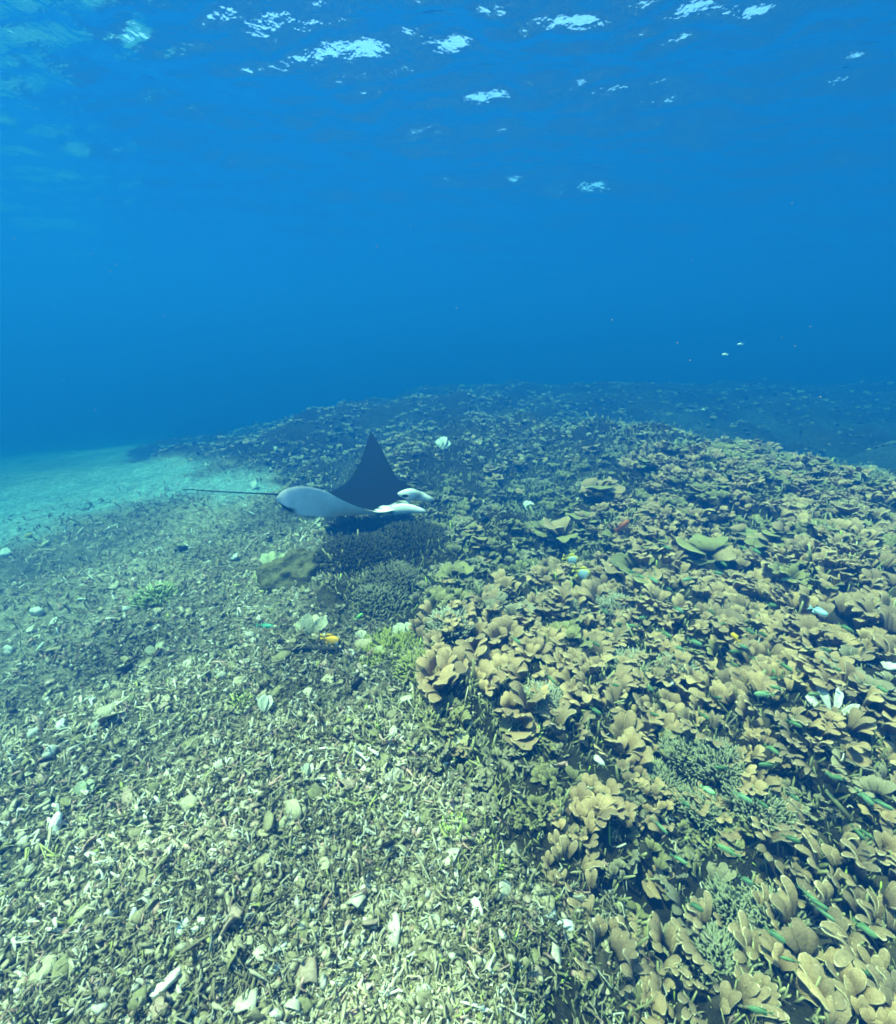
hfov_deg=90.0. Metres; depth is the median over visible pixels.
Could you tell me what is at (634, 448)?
plate coral
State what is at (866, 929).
chromis
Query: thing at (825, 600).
plate coral
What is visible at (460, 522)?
plate coral
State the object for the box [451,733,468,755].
fan sponge
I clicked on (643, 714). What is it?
plate coral
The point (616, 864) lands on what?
plate coral
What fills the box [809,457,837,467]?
rosette coral
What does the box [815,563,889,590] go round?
plate coral
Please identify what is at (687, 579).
chromis
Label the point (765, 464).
plate coral
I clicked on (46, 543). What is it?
bleached coral
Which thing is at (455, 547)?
plate coral
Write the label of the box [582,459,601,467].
plate coral
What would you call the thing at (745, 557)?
plate coral
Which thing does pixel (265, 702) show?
fan sponge
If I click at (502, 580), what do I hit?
plate coral
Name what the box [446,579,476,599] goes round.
plate coral
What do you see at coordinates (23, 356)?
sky
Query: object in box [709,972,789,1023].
blade coral
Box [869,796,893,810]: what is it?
chromis
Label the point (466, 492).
plate coral
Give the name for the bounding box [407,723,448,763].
plate coral
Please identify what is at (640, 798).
plate coral
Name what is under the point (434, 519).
plate coral
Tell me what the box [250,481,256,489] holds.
fan sponge
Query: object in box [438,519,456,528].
plate coral
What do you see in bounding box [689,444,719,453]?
plate coral
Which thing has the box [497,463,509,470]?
rosette coral
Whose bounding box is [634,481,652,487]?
plate coral
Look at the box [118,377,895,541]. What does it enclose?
distant plate coral field
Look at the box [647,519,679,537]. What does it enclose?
plate coral
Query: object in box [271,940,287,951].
bleached coral
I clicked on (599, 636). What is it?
plate coral
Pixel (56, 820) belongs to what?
bleached coral
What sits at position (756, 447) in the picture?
plate coral
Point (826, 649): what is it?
chromis
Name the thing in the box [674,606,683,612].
chromis
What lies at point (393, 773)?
fan sponge
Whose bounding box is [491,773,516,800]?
plate coral
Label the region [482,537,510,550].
plate coral
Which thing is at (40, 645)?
bleached coral
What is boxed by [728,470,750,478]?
rosette coral
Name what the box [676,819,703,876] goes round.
plate coral
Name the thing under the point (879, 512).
plate coral
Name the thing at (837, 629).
plate coral
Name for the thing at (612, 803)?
plate coral
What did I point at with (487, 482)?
plate coral
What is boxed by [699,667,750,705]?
plate coral
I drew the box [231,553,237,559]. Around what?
bleached coral
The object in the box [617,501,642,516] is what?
plate coral
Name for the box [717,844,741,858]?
chromis
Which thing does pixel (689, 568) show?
plate coral
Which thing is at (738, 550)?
plate coral
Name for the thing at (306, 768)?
fan sponge
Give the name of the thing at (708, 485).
plate coral
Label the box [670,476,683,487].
plate coral
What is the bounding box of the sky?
[0,0,895,381]
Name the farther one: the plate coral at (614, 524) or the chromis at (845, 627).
the plate coral at (614, 524)
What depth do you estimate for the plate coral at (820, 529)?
3.16 m
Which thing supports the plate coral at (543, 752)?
on the sea bed
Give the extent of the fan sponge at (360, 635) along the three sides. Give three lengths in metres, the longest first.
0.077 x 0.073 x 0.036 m
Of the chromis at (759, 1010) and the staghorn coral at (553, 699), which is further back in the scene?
the staghorn coral at (553, 699)
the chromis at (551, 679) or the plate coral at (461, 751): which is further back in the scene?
the chromis at (551, 679)
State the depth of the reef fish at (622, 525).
3.80 m
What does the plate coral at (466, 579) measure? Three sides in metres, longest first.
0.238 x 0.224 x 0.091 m
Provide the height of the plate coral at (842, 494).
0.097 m
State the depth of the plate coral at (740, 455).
4.49 m
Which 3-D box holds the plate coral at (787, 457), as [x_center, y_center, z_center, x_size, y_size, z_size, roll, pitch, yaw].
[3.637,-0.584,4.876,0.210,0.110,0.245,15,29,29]
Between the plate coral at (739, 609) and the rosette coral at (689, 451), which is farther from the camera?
the rosette coral at (689, 451)
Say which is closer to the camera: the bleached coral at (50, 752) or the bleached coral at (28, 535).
the bleached coral at (50, 752)
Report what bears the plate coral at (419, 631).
on the sea bed
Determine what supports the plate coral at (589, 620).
on the sea bed
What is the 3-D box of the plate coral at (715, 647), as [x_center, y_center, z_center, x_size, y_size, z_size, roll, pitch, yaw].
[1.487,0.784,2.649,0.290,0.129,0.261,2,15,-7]
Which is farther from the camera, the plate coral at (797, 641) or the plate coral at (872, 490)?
the plate coral at (872, 490)
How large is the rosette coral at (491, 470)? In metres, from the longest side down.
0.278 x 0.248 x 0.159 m
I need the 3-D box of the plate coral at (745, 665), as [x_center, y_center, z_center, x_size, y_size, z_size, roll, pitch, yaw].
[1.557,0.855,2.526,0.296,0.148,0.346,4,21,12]
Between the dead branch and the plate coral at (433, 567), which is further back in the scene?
the plate coral at (433, 567)
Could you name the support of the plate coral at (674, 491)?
on the sea bed
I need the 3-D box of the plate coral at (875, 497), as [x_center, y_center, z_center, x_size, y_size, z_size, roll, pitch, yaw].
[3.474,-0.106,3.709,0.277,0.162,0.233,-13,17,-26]
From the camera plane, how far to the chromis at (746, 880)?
1.51 m
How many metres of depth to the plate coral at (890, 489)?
3.72 m
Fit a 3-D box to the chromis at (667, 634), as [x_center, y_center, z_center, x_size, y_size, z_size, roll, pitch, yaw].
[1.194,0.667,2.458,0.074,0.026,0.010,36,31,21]
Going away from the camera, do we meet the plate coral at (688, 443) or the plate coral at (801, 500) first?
the plate coral at (801, 500)
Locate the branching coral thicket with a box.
[229,408,895,1023]
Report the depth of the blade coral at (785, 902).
1.55 m
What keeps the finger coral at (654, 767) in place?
on the sea bed
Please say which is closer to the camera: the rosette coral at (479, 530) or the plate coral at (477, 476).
the rosette coral at (479, 530)
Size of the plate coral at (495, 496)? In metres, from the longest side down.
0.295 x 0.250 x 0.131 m
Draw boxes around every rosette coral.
[432,562,473,585]
[462,523,484,536]
[463,496,475,504]
[470,536,492,550]
[475,550,499,563]
[483,464,501,473]
[485,473,503,485]
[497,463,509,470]
[499,710,539,749]
[508,488,526,498]
[513,459,526,467]
[527,521,554,536]
[532,456,547,464]
[543,516,586,547]
[562,505,581,517]
[564,453,578,459]
[564,459,578,466]
[571,510,598,525]
[578,476,625,501]
[582,443,601,454]
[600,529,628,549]
[604,549,663,587]
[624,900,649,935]
[625,983,666,1023]
[637,525,672,547]
[637,538,652,550]
[638,459,653,470]
[642,865,673,900]
[675,534,735,567]
[677,447,694,456]
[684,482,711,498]
[707,442,738,451]
[711,478,734,488]
[715,826,745,856]
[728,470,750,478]
[729,523,759,543]
[732,443,759,452]
[744,531,791,553]
[745,461,765,468]
[761,520,802,539]
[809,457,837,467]
[830,502,870,525]
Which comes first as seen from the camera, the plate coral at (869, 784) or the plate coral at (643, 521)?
the plate coral at (869, 784)
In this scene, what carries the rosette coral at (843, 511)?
on the sea bed
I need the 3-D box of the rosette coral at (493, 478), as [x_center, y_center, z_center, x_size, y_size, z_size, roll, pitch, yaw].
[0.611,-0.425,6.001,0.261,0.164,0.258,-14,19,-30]
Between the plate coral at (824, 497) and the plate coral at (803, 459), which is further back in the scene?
the plate coral at (803, 459)
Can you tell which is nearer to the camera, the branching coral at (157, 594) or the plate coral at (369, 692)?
the plate coral at (369, 692)
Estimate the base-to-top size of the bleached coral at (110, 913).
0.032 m
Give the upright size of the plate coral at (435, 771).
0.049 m
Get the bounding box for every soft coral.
[354,623,421,675]
[392,648,436,683]
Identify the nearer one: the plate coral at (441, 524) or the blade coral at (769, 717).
the blade coral at (769, 717)
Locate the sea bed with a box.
[0,364,895,1023]
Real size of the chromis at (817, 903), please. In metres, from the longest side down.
0.083 x 0.031 x 0.012 m
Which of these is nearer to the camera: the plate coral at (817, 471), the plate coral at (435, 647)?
the plate coral at (435, 647)
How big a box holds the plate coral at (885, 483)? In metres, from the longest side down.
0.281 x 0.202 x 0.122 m
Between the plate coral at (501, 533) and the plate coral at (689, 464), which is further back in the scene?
the plate coral at (689, 464)
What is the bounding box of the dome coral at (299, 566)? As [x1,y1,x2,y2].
[256,547,324,592]
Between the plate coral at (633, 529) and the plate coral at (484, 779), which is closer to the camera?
the plate coral at (484, 779)
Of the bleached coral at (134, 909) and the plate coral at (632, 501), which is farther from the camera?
the plate coral at (632, 501)
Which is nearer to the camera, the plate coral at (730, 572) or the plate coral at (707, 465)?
the plate coral at (730, 572)
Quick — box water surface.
[0,0,895,335]
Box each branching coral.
[127,580,180,609]
[225,687,257,712]
[313,532,401,575]
[347,580,411,620]
[351,558,419,592]
[371,519,453,560]
[437,812,470,848]
[482,854,507,873]
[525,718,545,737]
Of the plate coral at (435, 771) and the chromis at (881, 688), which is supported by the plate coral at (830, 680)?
the chromis at (881, 688)
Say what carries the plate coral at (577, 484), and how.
on the sea bed
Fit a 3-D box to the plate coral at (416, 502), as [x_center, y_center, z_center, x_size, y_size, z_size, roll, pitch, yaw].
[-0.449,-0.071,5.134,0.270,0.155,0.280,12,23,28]
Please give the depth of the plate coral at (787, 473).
4.11 m
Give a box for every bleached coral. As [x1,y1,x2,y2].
[0,547,12,556]
[3,645,14,655]
[9,968,23,979]
[24,533,32,537]
[26,727,40,738]
[29,606,43,616]
[36,642,43,651]
[41,541,49,545]
[42,744,56,758]
[47,811,62,834]
[55,718,64,733]
[89,720,99,732]
[103,906,118,916]
[122,606,131,611]
[129,907,137,918]
[147,965,180,997]
[174,917,190,938]
[190,917,207,936]
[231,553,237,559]
[240,799,249,809]
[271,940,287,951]
[278,814,290,829]
[396,993,404,1001]
[470,896,482,915]
[545,908,556,919]
[557,919,572,931]
[593,755,604,766]
[880,660,895,670]
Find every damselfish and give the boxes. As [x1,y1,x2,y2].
[114,663,132,677]
[144,812,154,824]
[173,545,187,552]
[273,639,285,644]
[348,677,362,695]
[378,840,393,850]
[566,642,576,651]
[661,549,669,558]
[742,392,748,399]
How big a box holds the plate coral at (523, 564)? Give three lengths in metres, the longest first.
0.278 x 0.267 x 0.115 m
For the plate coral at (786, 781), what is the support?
on the sea bed
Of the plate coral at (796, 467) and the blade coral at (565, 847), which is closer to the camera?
the blade coral at (565, 847)
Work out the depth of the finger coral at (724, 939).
1.55 m
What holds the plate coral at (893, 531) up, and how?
on the sea bed
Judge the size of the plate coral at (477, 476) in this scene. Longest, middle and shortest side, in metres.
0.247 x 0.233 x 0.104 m
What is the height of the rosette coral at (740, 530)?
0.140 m
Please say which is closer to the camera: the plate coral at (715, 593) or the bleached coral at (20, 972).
the bleached coral at (20, 972)
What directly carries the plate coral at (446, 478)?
on the sea bed
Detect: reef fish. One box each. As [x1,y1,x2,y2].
[320,633,340,646]
[614,520,629,532]
[662,673,675,687]
[698,785,714,794]
[730,633,740,642]
[807,605,827,616]
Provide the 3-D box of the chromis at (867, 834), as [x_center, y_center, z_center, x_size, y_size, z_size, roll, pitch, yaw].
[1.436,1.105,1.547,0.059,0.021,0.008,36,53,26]
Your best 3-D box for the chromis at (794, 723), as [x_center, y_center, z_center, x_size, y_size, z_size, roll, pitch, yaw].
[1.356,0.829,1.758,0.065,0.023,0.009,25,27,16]
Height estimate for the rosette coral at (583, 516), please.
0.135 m
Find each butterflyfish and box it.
[561,553,579,563]
[570,565,590,579]
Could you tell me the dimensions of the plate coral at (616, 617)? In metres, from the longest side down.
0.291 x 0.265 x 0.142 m
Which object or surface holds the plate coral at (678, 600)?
on the sea bed
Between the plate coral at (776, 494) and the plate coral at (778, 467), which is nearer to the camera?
the plate coral at (776, 494)
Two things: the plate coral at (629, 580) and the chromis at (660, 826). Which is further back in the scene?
the plate coral at (629, 580)
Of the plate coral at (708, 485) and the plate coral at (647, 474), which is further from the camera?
the plate coral at (647, 474)
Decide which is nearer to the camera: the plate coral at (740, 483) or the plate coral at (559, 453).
the plate coral at (740, 483)
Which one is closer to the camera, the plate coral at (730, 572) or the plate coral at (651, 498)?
the plate coral at (730, 572)
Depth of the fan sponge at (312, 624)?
2.79 m
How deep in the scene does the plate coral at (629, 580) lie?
3.28 m
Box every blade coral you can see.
[532,703,594,742]
[541,823,604,891]
[567,893,638,995]
[627,911,682,1017]
[634,963,707,1023]
[671,890,773,992]
[677,704,744,747]
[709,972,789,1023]
[735,691,813,738]
[751,807,818,891]
[751,875,824,965]
[769,854,889,1011]
[774,733,861,784]
[775,790,860,868]
[786,830,895,941]
[825,943,895,1015]
[840,818,895,909]
[841,884,895,966]
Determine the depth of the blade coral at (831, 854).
1.71 m
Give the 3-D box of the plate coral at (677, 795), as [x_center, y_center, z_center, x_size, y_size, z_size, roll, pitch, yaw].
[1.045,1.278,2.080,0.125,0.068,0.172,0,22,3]
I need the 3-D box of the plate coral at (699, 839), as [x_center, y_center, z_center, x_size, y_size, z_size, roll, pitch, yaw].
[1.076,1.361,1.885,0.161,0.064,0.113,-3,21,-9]
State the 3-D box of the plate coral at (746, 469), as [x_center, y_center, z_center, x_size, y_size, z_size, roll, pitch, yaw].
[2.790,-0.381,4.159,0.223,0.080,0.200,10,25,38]
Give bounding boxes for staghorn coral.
[425,605,475,643]
[522,677,564,717]
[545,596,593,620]
[595,591,635,617]
[610,644,653,672]
[654,646,703,679]
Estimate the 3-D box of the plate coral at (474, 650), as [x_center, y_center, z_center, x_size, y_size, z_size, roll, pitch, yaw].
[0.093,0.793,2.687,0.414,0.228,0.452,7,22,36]
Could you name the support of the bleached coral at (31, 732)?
on the sea bed
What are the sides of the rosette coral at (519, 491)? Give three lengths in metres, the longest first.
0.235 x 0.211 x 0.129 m
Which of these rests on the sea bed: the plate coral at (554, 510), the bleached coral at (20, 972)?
the plate coral at (554, 510)
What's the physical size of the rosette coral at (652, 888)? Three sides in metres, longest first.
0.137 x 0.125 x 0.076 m
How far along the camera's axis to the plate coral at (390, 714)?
2.15 m
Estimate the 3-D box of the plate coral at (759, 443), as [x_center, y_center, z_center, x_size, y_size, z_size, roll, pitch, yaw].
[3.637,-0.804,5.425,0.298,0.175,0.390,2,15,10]
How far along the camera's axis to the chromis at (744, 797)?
1.71 m
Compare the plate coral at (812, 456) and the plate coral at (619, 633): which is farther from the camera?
the plate coral at (812, 456)
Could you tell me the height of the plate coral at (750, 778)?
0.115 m
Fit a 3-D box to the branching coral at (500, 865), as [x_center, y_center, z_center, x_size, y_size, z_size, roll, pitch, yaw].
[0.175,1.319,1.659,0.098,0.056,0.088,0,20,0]
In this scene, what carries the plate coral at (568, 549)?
on the sea bed
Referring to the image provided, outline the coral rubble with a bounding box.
[0,411,895,1023]
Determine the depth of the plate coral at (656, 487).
4.45 m
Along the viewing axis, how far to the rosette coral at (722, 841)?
1.80 m
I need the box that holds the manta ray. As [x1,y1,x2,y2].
[182,432,437,516]
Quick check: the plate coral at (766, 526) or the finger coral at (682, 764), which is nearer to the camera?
the finger coral at (682, 764)
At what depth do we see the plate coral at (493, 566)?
3.59 m
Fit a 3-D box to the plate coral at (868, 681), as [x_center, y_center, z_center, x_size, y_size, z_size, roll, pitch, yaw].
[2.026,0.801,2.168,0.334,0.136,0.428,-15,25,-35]
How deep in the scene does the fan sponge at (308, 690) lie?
2.35 m
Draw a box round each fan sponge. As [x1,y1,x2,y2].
[73,779,94,795]
[122,695,133,704]
[145,642,168,654]
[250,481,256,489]
[253,573,258,586]
[258,695,273,714]
[260,551,284,563]
[295,613,327,634]
[300,763,313,777]
[303,687,311,696]
[355,630,366,638]
[374,645,385,652]
[378,767,404,784]
[391,622,413,633]
[419,913,440,931]
[435,437,449,450]
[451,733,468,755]
[523,500,532,510]
[805,686,859,714]
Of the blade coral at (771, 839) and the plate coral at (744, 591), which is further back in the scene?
the plate coral at (744, 591)
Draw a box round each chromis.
[545,673,555,683]
[590,706,600,714]
[647,575,657,582]
[651,818,667,833]
[659,628,671,637]
[669,853,687,864]
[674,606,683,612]
[680,798,689,807]
[682,577,692,580]
[685,899,703,911]
[686,638,701,645]
[698,711,708,719]
[714,766,731,769]
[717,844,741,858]
[729,649,741,653]
[731,790,752,803]
[736,643,747,648]
[737,874,753,885]
[742,626,754,634]
[748,1006,773,1015]
[751,547,760,553]
[753,797,768,808]
[754,691,774,697]
[757,630,767,636]
[758,762,777,767]
[762,742,778,754]
[764,925,785,943]
[765,603,776,606]
[770,676,781,680]
[770,685,784,690]
[776,659,791,671]
[779,834,800,842]
[780,956,800,963]
[785,718,802,727]
[787,792,799,801]
[796,884,815,898]
[803,894,828,910]
[807,692,824,695]
[809,903,834,921]
[819,647,831,651]
[822,769,834,779]
[829,665,841,671]
[833,774,847,780]
[837,622,852,631]
[848,824,865,839]
[849,917,877,938]
[853,825,873,838]
[854,788,873,805]
[862,968,872,976]
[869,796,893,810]
[872,683,887,692]
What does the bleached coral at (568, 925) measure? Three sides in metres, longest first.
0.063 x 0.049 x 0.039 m
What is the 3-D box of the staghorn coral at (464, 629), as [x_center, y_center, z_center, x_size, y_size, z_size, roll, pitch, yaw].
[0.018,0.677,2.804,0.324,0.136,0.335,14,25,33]
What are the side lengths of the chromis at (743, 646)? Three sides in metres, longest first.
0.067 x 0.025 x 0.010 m
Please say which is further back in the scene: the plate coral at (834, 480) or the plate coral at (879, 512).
the plate coral at (834, 480)
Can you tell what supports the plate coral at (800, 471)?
on the sea bed
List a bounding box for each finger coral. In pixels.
[640,754,691,808]
[656,729,710,781]
[677,779,744,843]
[689,917,763,984]
[692,735,766,791]
[701,872,764,931]
[719,769,805,836]
[737,879,821,955]
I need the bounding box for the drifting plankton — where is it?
[14,192,882,430]
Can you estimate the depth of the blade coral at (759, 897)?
1.61 m
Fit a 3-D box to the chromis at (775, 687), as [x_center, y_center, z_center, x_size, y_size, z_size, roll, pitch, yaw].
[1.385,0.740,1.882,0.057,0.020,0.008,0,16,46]
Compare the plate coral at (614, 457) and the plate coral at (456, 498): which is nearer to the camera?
the plate coral at (456, 498)
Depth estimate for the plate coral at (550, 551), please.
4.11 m
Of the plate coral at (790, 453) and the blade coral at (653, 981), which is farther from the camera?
the plate coral at (790, 453)
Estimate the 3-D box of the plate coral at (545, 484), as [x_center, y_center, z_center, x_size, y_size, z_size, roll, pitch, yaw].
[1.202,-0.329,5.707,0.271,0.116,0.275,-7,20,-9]
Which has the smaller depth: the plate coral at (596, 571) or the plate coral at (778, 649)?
the plate coral at (778, 649)
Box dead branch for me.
[283,643,336,651]
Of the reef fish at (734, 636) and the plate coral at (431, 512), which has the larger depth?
the plate coral at (431, 512)
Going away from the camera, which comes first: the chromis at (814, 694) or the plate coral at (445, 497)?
the chromis at (814, 694)
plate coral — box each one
[349,688,385,718]
[380,709,400,731]
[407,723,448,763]
[408,513,426,520]
[408,611,455,643]
[409,501,422,505]
[410,581,441,603]
[416,486,427,491]
[416,636,476,684]
[416,646,498,709]
[417,563,445,584]
[417,694,470,736]
[418,599,475,631]
[421,508,442,517]
[422,585,470,608]
[422,758,448,781]
[426,516,437,522]
[428,494,448,501]
[431,617,487,664]
[436,529,453,534]
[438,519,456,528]
[438,774,473,808]
[441,473,450,479]
[441,512,455,520]
[441,733,471,757]
[442,486,458,494]
[442,542,468,558]
[445,495,462,501]
[446,478,461,486]
[446,533,468,544]
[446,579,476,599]
[447,501,469,515]
[447,520,475,530]
[450,760,493,789]
[451,516,472,525]
[454,574,482,591]
[456,557,485,565]
[459,489,476,496]
[462,653,548,720]
[464,593,500,623]
[464,780,506,817]
[467,473,484,479]
[469,565,486,577]
[470,615,528,658]
[471,497,489,505]
[475,651,513,666]
[476,504,505,515]
[477,730,508,759]
[480,562,505,575]
[482,479,495,488]
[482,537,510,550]
[482,569,520,596]
[484,489,506,499]
[484,585,534,615]
[485,747,513,775]
[486,528,506,539]
[490,518,519,531]
[490,610,541,638]
[491,503,512,511]
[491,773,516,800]
[494,564,520,576]
[494,635,551,680]
[499,548,530,562]
[502,744,533,771]
[507,806,533,830]
[508,621,566,651]
[509,484,527,490]
[510,471,523,477]
[510,478,524,484]
[510,500,523,508]
[510,535,532,548]
[510,575,554,606]
[511,519,531,531]
[514,592,552,624]
[516,557,539,571]
[517,568,530,577]
[517,793,557,829]
[523,477,547,485]
[523,585,585,620]
[524,454,538,460]
[525,565,565,585]
[526,504,543,511]
[528,734,556,766]
[529,490,552,501]
[529,663,591,715]
[531,545,560,558]
[531,763,581,807]
[534,481,552,489]
[535,471,552,479]
[537,556,565,574]
[538,450,553,456]
[538,500,557,509]
[542,573,587,602]
[543,463,559,469]
[543,486,564,497]
[543,615,593,650]
[545,504,566,514]
[545,637,615,677]
[547,789,598,855]
[548,742,568,757]
[549,557,594,578]
[550,450,567,455]
[556,470,577,478]
[556,489,572,496]
[556,574,591,600]
[557,495,573,502]
[561,497,580,509]
[561,608,605,630]
[563,543,591,559]
[565,662,638,709]
[569,481,581,491]
[569,773,637,834]
[570,579,615,611]
[571,463,590,471]
[572,529,601,548]
[572,559,614,579]
[572,859,611,873]
[577,627,628,650]
[579,707,653,765]
[581,632,645,671]
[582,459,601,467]
[583,523,604,534]
[584,571,630,589]
[590,502,617,516]
[592,605,626,628]
[593,510,619,521]
[593,551,633,568]
[595,471,615,479]
[597,459,615,468]
[598,528,619,542]
[598,711,613,728]
[598,842,639,878]
[601,451,626,460]
[601,671,663,725]
[602,494,636,507]
[603,583,640,611]
[603,618,672,667]
[605,516,633,533]
[608,489,631,501]
[612,536,644,551]
[614,759,648,792]
[617,457,633,466]
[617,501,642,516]
[617,655,685,691]
[618,459,640,471]
[618,509,643,519]
[620,791,645,822]
[622,471,639,481]
[622,572,663,600]
[623,602,673,638]
[627,543,687,571]
[627,825,671,869]
[628,525,654,539]
[630,450,652,461]
[631,704,666,756]
[631,777,674,834]
[632,445,651,451]
[632,488,649,500]
[632,564,681,587]
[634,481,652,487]
[634,582,674,615]
[635,494,659,505]
[637,515,667,529]
[639,446,654,455]
[640,501,671,519]
[642,440,674,452]
[643,688,708,741]
[644,471,662,482]
[645,453,668,463]
[645,776,676,807]
[646,481,669,493]
[647,496,668,507]
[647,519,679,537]
[648,458,666,473]
[649,634,705,669]
[649,921,694,994]
[652,471,677,482]
[653,492,685,502]
[654,453,687,466]
[654,830,758,949]
[655,536,685,546]
[656,507,688,525]
[658,555,704,587]
[658,727,697,760]
[659,463,688,480]
[659,495,694,517]
[659,593,725,637]
[660,488,686,497]
[661,770,684,805]
[663,836,696,877]
[665,544,694,555]
[666,444,687,455]
[669,573,724,596]
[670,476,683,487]
[671,657,723,710]
[672,503,715,525]
[673,532,710,557]
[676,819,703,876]
[677,633,729,656]
[679,521,708,537]
[681,462,701,468]
[681,467,699,475]
[681,475,705,483]
[683,780,741,841]
[684,440,710,448]
[685,455,700,461]
[685,822,717,849]
[688,469,699,476]
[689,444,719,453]
[690,576,749,607]
[691,596,730,617]
[692,468,727,482]
[695,461,716,468]
[695,489,736,505]
[696,479,716,487]
[697,449,725,459]
[697,565,724,579]
[697,608,750,649]
[697,635,752,683]
[698,441,712,446]
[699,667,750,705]
[700,506,735,521]
[703,576,748,597]
[704,522,729,538]
[708,602,767,639]
[714,521,747,531]
[719,457,746,472]
[720,457,747,465]
[721,568,771,602]
[721,569,758,588]
[722,449,735,459]
[727,494,764,511]
[727,745,784,797]
[728,452,750,465]
[728,487,747,500]
[729,545,767,564]
[730,473,765,488]
[733,813,762,837]
[734,629,775,665]
[735,514,765,526]
[735,547,774,569]
[736,442,759,452]
[736,451,761,460]
[738,465,759,473]
[741,439,762,448]
[741,717,796,769]
[742,466,771,479]
[743,601,788,632]
[745,656,819,700]
[746,492,779,501]
[747,458,775,467]
[751,581,815,609]
[754,483,780,494]
[755,453,785,468]
[755,518,771,529]
[757,474,790,486]
[759,918,895,1023]
[760,442,782,453]
[761,553,808,575]
[762,613,822,646]
[762,643,812,679]
[764,497,801,509]
[766,493,797,499]
[766,502,817,521]
[767,542,812,559]
[768,561,844,590]
[769,468,798,478]
[770,464,789,472]
[771,452,795,461]
[771,460,802,468]
[771,648,854,699]
[772,451,797,457]
[775,478,816,494]
[775,604,832,643]
[780,514,810,529]
[781,777,817,820]
[782,494,813,509]
[784,538,793,547]
[785,462,806,470]
[785,615,874,673]
[787,475,806,485]
[788,474,825,485]
[788,535,832,561]
[789,518,850,538]
[790,454,817,467]
[791,470,809,474]
[791,492,832,505]
[798,579,883,628]
[800,783,841,817]
[804,465,846,480]
[805,707,876,766]
[807,453,831,462]
[808,503,840,520]
[808,661,895,734]
[810,490,844,501]
[810,548,858,573]
[811,480,845,492]
[812,534,880,562]
[814,524,853,543]
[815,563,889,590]
[817,623,875,654]
[818,645,895,705]
[819,500,845,507]
[819,517,864,528]
[824,476,854,486]
[825,738,895,801]
[828,491,855,498]
[831,553,871,571]
[835,480,869,493]
[835,500,866,514]
[836,465,875,479]
[841,503,889,522]
[843,540,885,554]
[844,491,890,508]
[844,499,871,505]
[845,585,895,634]
[848,525,885,549]
[851,474,892,488]
[856,626,895,662]
[857,796,895,855]
[858,551,895,574]
[859,519,895,535]
[861,486,892,501]
[868,740,895,790]
[870,471,889,478]
[870,501,895,512]
[870,510,893,522]
[871,709,883,722]
[875,720,895,753]
[876,534,895,547]
[877,481,895,499]
[877,544,895,554]
[880,512,895,522]
[880,569,895,596]
[883,527,895,536]
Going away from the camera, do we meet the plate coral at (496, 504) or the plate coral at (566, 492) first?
the plate coral at (496, 504)
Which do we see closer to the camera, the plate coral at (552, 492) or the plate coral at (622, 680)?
the plate coral at (622, 680)
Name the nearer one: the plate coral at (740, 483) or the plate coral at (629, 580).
the plate coral at (629, 580)
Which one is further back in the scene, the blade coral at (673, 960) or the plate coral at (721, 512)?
the plate coral at (721, 512)
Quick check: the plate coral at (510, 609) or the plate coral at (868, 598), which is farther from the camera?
the plate coral at (510, 609)
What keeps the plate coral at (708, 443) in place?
on the sea bed
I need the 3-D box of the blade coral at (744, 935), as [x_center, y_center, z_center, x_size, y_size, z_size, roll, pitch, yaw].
[0.963,1.525,1.552,0.353,0.188,0.298,13,21,20]
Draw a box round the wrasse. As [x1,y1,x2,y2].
[256,623,273,628]
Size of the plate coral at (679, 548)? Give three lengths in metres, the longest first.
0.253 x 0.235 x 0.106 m
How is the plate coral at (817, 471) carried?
on the sea bed
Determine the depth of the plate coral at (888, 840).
1.66 m
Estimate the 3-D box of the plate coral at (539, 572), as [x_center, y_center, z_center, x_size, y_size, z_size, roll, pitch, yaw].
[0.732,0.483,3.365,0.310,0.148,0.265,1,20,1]
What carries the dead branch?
on the sea bed
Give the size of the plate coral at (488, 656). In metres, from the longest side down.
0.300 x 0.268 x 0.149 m
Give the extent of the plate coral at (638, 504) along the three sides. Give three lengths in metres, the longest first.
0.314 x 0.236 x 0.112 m
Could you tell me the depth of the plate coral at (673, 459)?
4.91 m
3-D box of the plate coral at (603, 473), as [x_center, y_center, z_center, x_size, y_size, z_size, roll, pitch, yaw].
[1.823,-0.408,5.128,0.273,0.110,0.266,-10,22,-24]
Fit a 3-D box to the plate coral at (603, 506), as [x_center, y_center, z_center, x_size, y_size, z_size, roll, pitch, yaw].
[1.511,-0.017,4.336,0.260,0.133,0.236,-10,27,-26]
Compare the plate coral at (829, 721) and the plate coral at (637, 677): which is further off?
the plate coral at (637, 677)
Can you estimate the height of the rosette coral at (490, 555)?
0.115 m
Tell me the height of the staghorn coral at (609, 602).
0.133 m
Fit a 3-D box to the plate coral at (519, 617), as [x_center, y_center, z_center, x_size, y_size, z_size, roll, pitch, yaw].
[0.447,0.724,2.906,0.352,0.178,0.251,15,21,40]
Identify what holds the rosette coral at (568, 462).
on the sea bed
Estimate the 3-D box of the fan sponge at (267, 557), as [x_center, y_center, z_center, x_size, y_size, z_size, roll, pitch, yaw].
[-1.520,0.429,3.886,0.244,0.172,0.061,3,1,8]
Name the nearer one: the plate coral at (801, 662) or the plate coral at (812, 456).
the plate coral at (801, 662)
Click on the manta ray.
(374, 484)
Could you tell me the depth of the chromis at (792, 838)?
1.57 m
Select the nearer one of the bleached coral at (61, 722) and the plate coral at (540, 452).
the bleached coral at (61, 722)
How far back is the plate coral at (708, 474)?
4.26 m
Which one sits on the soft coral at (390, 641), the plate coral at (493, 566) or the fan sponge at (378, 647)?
the fan sponge at (378, 647)
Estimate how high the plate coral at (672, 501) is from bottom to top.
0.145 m
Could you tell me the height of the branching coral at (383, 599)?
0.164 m
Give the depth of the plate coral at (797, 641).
2.55 m

